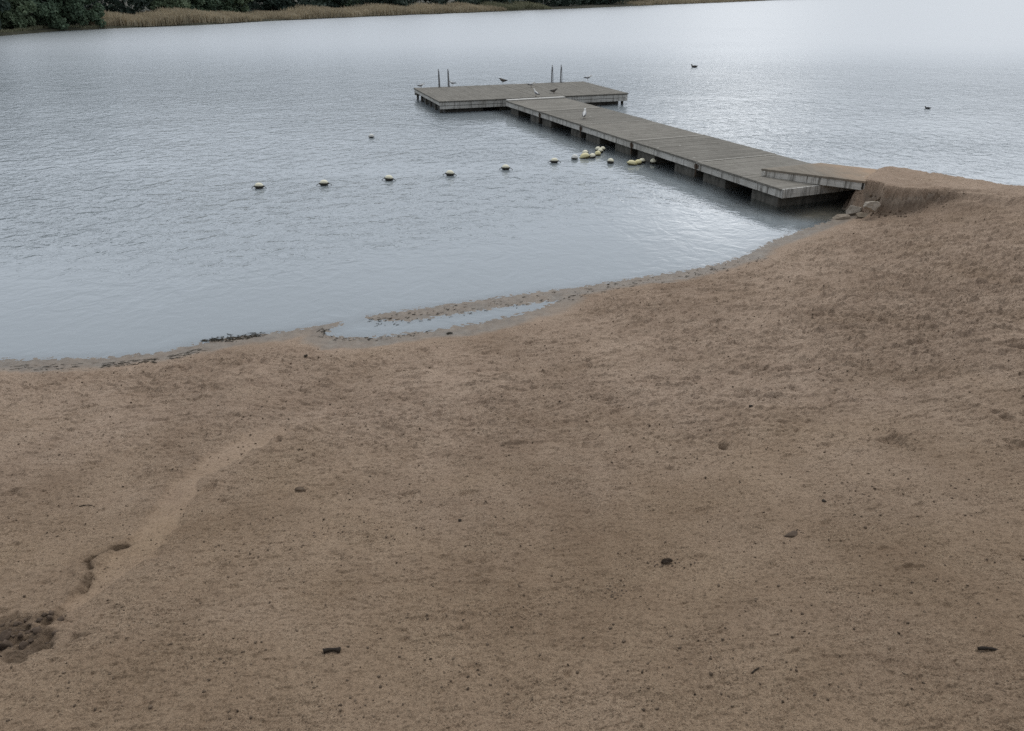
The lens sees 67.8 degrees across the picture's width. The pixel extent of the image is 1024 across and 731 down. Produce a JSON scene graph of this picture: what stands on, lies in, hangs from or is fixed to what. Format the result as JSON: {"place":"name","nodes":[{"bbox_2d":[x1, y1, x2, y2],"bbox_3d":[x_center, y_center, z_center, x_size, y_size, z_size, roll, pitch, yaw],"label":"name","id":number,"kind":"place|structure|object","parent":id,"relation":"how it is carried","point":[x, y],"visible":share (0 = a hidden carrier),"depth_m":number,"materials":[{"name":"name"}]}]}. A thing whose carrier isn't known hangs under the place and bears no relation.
{"place":"outdoors","nodes":[
{"label":"outdoors","id":0,"kind":"place"},
{"bbox_2d":[0,0,767,35],"bbox_3d":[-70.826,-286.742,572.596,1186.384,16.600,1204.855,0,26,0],"label":"shore","id":1,"kind":"structure","parent":0,"point":[574,6],"depth_m":139.92,"materials":[{"name":"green plant"}]},
{"bbox_2d":[0,0,10,29],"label":"broadleaf tree","id":2,"kind":"object","parent":1,"relation":"on","point":[5,5],"visible":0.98,"depth_m":90.08,"materials":[{"name":"green plant"}]},
{"bbox_2d":[0,0,36,28],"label":"waterside bush","id":3,"kind":"object","parent":1,"relation":"on","point":[19,16],"visible":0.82,"depth_m":93.77,"materials":[{"name":"green plant"}]},
{"bbox_2d":[11,0,61,28],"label":"broadleaf tree","id":4,"kind":"object","parent":1,"relation":"on","point":[43,11],"visible":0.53,"depth_m":97.31,"materials":[{"name":"green plant"}]},
{"bbox_2d":[0,24,105,32],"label":"bank reeds","id":5,"kind":"object","parent":1,"relation":"on","point":[27,28],"visible":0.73,"depth_m":96.83,"materials":[{"name":"brown plant"}]},
{"bbox_2d":[43,0,86,29],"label":"broadleaf tree","id":6,"kind":"object","parent":1,"relation":"on","point":[72,13],"visible":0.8,"depth_m":99.83,"materials":[{"name":"green plant"}]},
{"bbox_2d":[61,0,106,26],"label":"broadleaf tree","id":7,"kind":"object","parent":1,"relation":"on","point":[95,13],"visible":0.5,"depth_m":103.57,"materials":[{"name":"green plant"}]},
{"bbox_2d":[148,0,190,11],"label":"waterside bush","id":8,"kind":"object","parent":1,"relation":"on","point":[165,4],"visible":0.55,"depth_m":122.70,"materials":[{"name":"green plant"}]},
{"bbox_2d":[87,6,261,26],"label":"reed bed","id":9,"kind":"object","parent":1,"relation":"on","point":[169,16],"visible":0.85,"depth_m":113.69,"materials":[{"name":"beige plant"}]},
{"bbox_2d":[172,0,209,11],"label":"broadleaf tree","id":10,"kind":"object","parent":1,"relation":"on","point":[196,4],"visible":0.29,"depth_m":128.80,"materials":[{"name":"green plant"}]},
{"bbox_2d":[199,0,233,11],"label":"broadleaf tree","id":11,"kind":"object","parent":1,"relation":"on","point":[211,5],"visible":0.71,"depth_m":135.42,"materials":[{"name":"green plant"}]},
{"bbox_2d":[229,0,253,12],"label":"broadleaf tree","id":12,"kind":"object","parent":1,"relation":"on","point":[241,3],"visible":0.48,"depth_m":139.88,"materials":[{"name":"green plant"}]},
{"bbox_2d":[252,0,296,10],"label":"broadleaf tree","id":13,"kind":"object","parent":1,"relation":"on","point":[279,6],"visible":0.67,"depth_m":152.52,"materials":[{"name":"green plant"}]},
{"bbox_2d":[315,0,358,8],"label":"broadleaf tree","id":14,"kind":"object","parent":1,"relation":"on","point":[348,2],"visible":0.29,"depth_m":166.36,"materials":[{"name":"green plant"}]},
{"bbox_2d":[41,0,649,14],"bbox_3d":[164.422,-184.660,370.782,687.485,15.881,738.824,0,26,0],"label":"wood","id":15,"kind":"object","parent":1,"relation":"on","point":[139,5],"visible":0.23,"depth_m":160.19,"materials":[{"name":"green plant"}]},
{"bbox_2d":[244,1,506,19],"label":"reed bed","id":16,"kind":"object","parent":1,"relation":"on","point":[303,12],"visible":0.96,"depth_m":152.10,"materials":[{"name":"beige plant"}]},
{"bbox_2d":[385,0,416,5],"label":"broadleaf tree","id":17,"kind":"object","parent":1,"relation":"on","point":[411,1],"visible":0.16,"depth_m":182.85,"materials":[{"name":"green plant"}]},
{"bbox_2d":[480,0,551,9],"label":"reed bed","id":18,"kind":"object","parent":1,"relation":"on","point":[515,5],"visible":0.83,"depth_m":191.22,"materials":[{"name":"brown plant"}]},
{"bbox_2d":[551,0,581,5],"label":"broadleaf tree","id":19,"kind":"object","parent":1,"relation":"on","point":[571,2],"visible":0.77,"depth_m":215.38,"materials":[{"name":"green plant"}]},
{"bbox_2d":[600,0,628,3],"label":"broadleaf tree","id":20,"kind":"object","parent":1,"relation":"on","point":[613,1],"visible":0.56,"depth_m":236.99,"materials":[{"name":"green plant"}]},
{"bbox_2d":[614,0,762,5],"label":"reed bed","id":21,"kind":"object","parent":1,"relation":"on","point":[643,2],"visible":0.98,"depth_m":263.70,"materials":[{"name":"brown plant"}]},
{"bbox_2d":[0,166,1023,730],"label":"sand beach","id":22,"kind":"structure","parent":0,"point":[574,488],"depth_m":6.25,"materials":[{"name":"beige sand"}]},
{"bbox_2d":[0,610,63,656],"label":"damp clods","id":23,"kind":"object","parent":22,"relation":"on","point":[5,635],"visible":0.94,"depth_m":4.78,"materials":[{"name":"sand"}]},
{"bbox_2d":[201,332,265,341],"bbox_3d":[-4.429,-0.451,12.144,1.020,0.011,0.347,-4,27,-7],"label":"weed heap","id":24,"kind":"object","parent":22,"relation":"on","point":[238,337],"visible":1,"depth_m":12.13,"materials":[{"name":"brown plant"}]},
{"bbox_2d":[294,487,305,491],"bbox_3d":[-1.923,1.130,6.924,0.104,0.046,0.055,0,26,0],"label":"sand clod","id":25,"kind":"object","parent":22,"relation":"on","point":[299,489],"visible":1,"depth_m":6.91,"materials":[{"name":"beige sand"}]},
{"bbox_2d":[322,647,340,653],"bbox_3d":[-1.057,1.671,4.461,0.104,0.039,0.037,-4,27,-8],"label":"bark piece","id":26,"kind":"object","parent":22,"relation":"on","point":[337,649],"visible":1,"depth_m":4.46,"materials":[{"name":"brown wood"}]},
{"bbox_2d":[10,257,771,369],"bbox_3d":[-2.820,-0.730,12.632,17.396,0.079,1.748,-8,28,-16],"label":"strand weed","id":27,"kind":"object","parent":22,"relation":"on","point":[145,360],"visible":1,"depth_m":12.14,"materials":[{"name":"brown plant"}]},
{"bbox_2d":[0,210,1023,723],"bbox_3d":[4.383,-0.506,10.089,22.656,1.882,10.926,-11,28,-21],"label":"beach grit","id":28,"kind":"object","parent":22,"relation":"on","point":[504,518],"visible":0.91,"depth_m":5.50,"materials":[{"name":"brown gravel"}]},
{"bbox_2d":[313,509,802,600],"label":"dark crumbs","id":29,"kind":"object","parent":22,"relation":"on","point":[606,586],"visible":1,"depth_m":5.27,"materials":[{"name":"sand"}]},
{"bbox_2d":[661,558,672,562],"bbox_3d":[1.080,1.366,5.306,0.085,0.022,0.044,-5,27,-10],"label":"dead leaf","id":30,"kind":"object","parent":22,"relation":"on","point":[666,560],"visible":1,"depth_m":5.32,"materials":[{"name":"brown plant"}]},
{"bbox_2d":[784,531,797,537],"bbox_3d":[2.049,1.246,5.581,0.119,0.048,0.065,-8,27,-15],"label":"sand clod","id":31,"kind":"object","parent":22,"relation":"on","point":[791,534],"visible":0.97,"depth_m":5.56,"materials":[{"name":"sand"}]},
{"bbox_2d":[832,214,850,219],"bbox_3d":[7.961,-3.599,18.444,0.426,0.151,0.276,-6,27,-13],"label":"rock","id":32,"kind":"object","parent":22,"relation":"on","point":[841,216],"visible":1,"depth_m":18.36,"materials":[{"name":"grey stone"}]},
{"bbox_2d":[846,205,861,214],"bbox_3d":[8.400,-3.794,18.704,0.378,0.305,0.304,8,27,16],"label":"rock","id":33,"kind":"object","parent":22,"relation":"on","point":[852,210],"visible":0.78,"depth_m":18.60,"materials":[{"name":"grey stone"}]},
{"bbox_2d":[855,212,867,217],"bbox_3d":[8.536,-3.631,18.408,0.565,0.158,0.229,-9,28,-18],"label":"rock","id":34,"kind":"object","parent":22,"relation":"on","point":[860,214],"visible":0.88,"depth_m":18.30,"materials":[{"name":"grey stone"}]},
{"bbox_2d":[863,201,880,211],"bbox_3d":[8.528,-3.786,18.081,0.363,0.258,0.239,0,26,0],"label":"rock","id":35,"kind":"object","parent":22,"relation":"on","point":[871,206],"visible":1,"depth_m":17.99,"materials":[{"name":"grey stone"}]},
{"bbox_2d":[860,181,964,216],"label":"scarp crumbs","id":36,"kind":"object","parent":22,"relation":"on","point":[870,195],"visible":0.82,"depth_m":18.01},
{"bbox_2d":[977,646,998,650],"bbox_3d":[2.592,1.539,4.135,0.118,0.023,0.024,3,26,5],"label":"bark piece","id":37,"kind":"object","parent":22,"relation":"on","point":[979,648],"visible":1,"depth_m":4.13,"materials":[{"name":"brown wood"}]},
{"bbox_2d":[0,0,1023,360],"bbox_3d":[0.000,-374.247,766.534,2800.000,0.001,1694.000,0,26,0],"label":"lake water","id":38,"kind":"structure","parent":0,"point":[140,214],"depth_m":26.34,"materials":[{"name":"grey liquid"}]},
{"bbox_2d":[252,183,265,188],"bbox_3d":[-7.060,-4.995,21.238,0.484,0.208,0.212,-8,28,-16],"label":"buoy","id":39,"kind":"object","parent":38,"relation":"on","point":[258,185],"visible":0.98,"depth_m":21.17,"materials":[{"name":"plastic"}]},
{"bbox_2d":[317,180,331,185],"bbox_3d":[-5.320,-5.153,21.555,0.484,0.207,0.212,5,27,10],"label":"buoy","id":40,"kind":"object","parent":38,"relation":"on","point":[324,183],"visible":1,"depth_m":21.48,"materials":[{"name":"plastic"}]},
{"bbox_2d":[383,175,395,180],"bbox_3d":[-3.580,-5.421,22.107,0.482,0.217,0.212,-4,27,-8],"label":"buoy","id":41,"kind":"object","parent":38,"relation":"on","point":[388,178],"visible":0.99,"depth_m":22.04,"materials":[{"name":"plastic"}]},
{"bbox_2d":[443,170,456,175],"bbox_3d":[-1.854,-5.710,22.685,0.483,0.213,0.212,-5,27,-11],"label":"buoy","id":42,"kind":"object","parent":38,"relation":"on","point":[449,173],"visible":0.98,"depth_m":22.61,"materials":[{"name":"plastic"}]},
{"bbox_2d":[500,164,512,169],"bbox_3d":[-0.189,-6.073,23.420,0.482,0.215,0.212,16,30,29],"label":"buoy","id":43,"kind":"object","parent":38,"relation":"on","point":[505,167],"visible":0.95,"depth_m":23.35,"materials":[{"name":"plastic"}]},
{"bbox_2d":[414,65,628,116],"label":"bathing platform","id":44,"kind":"structure","parent":38,"relation":"on","point":[449,98],"depth_m":36.17,"materials":[{"name":"weathered grey timber"},{"name":"dark timber"}]},
{"bbox_2d":[549,158,559,162],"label":"buoy","id":45,"kind":"object","parent":38,"relation":"on","point":[554,160],"visible":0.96,"depth_m":24.27,"materials":[{"name":"plastic"}]},
{"bbox_2d":[571,154,577,159],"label":"buoy","id":46,"kind":"object","parent":38,"relation":"on","point":[574,157],"visible":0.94,"depth_m":24.76,"materials":[{"name":"white plastic"}]},
{"bbox_2d":[579,153,589,158],"bbox_3d":[2.388,-6.853,24.990,0.360,0.243,0.243,-12,26,6],"label":"buoy","id":47,"kind":"object","parent":38,"relation":"on","point":[584,155],"visible":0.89,"depth_m":24.90,"materials":[{"name":"plastic"}]},
{"bbox_2d":[607,158,613,163],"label":"buoy","id":48,"kind":"object","parent":38,"relation":"on","point":[610,160],"visible":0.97,"depth_m":24.19,"materials":[{"name":"white plastic"}]},
{"bbox_2d":[627,160,636,165],"bbox_3d":[3.783,-6.372,24.020,0.336,0.208,0.208,14,28,6],"label":"buoy","id":49,"kind":"object","parent":38,"relation":"on","point":[632,162],"visible":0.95,"depth_m":23.94,"materials":[{"name":"plastic"}]},
{"bbox_2d":[650,158,656,165],"bbox_3d":[4.504,-6.479,24.235,0.211,0.227,0.220,-8,27,-16],"label":"buoy","id":50,"kind":"object","parent":38,"relation":"on","point":[653,161],"visible":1,"depth_m":24.16,"materials":[{"name":"white plastic"}]},
{"bbox_2d":[505,96,854,213],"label":"walkway","id":51,"kind":"structure","parent":38,"relation":"on","point":[728,170],"depth_m":23.96,"materials":[{"name":"weathered grey timber"},{"name":"dark timber"}]},
{"bbox_2d":[761,163,876,189],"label":"gangway ramp","id":52,"kind":"structure","parent":51,"relation":"on","point":[840,176],"depth_m":19.59,"materials":[{"name":"grey wood"}]}
]}

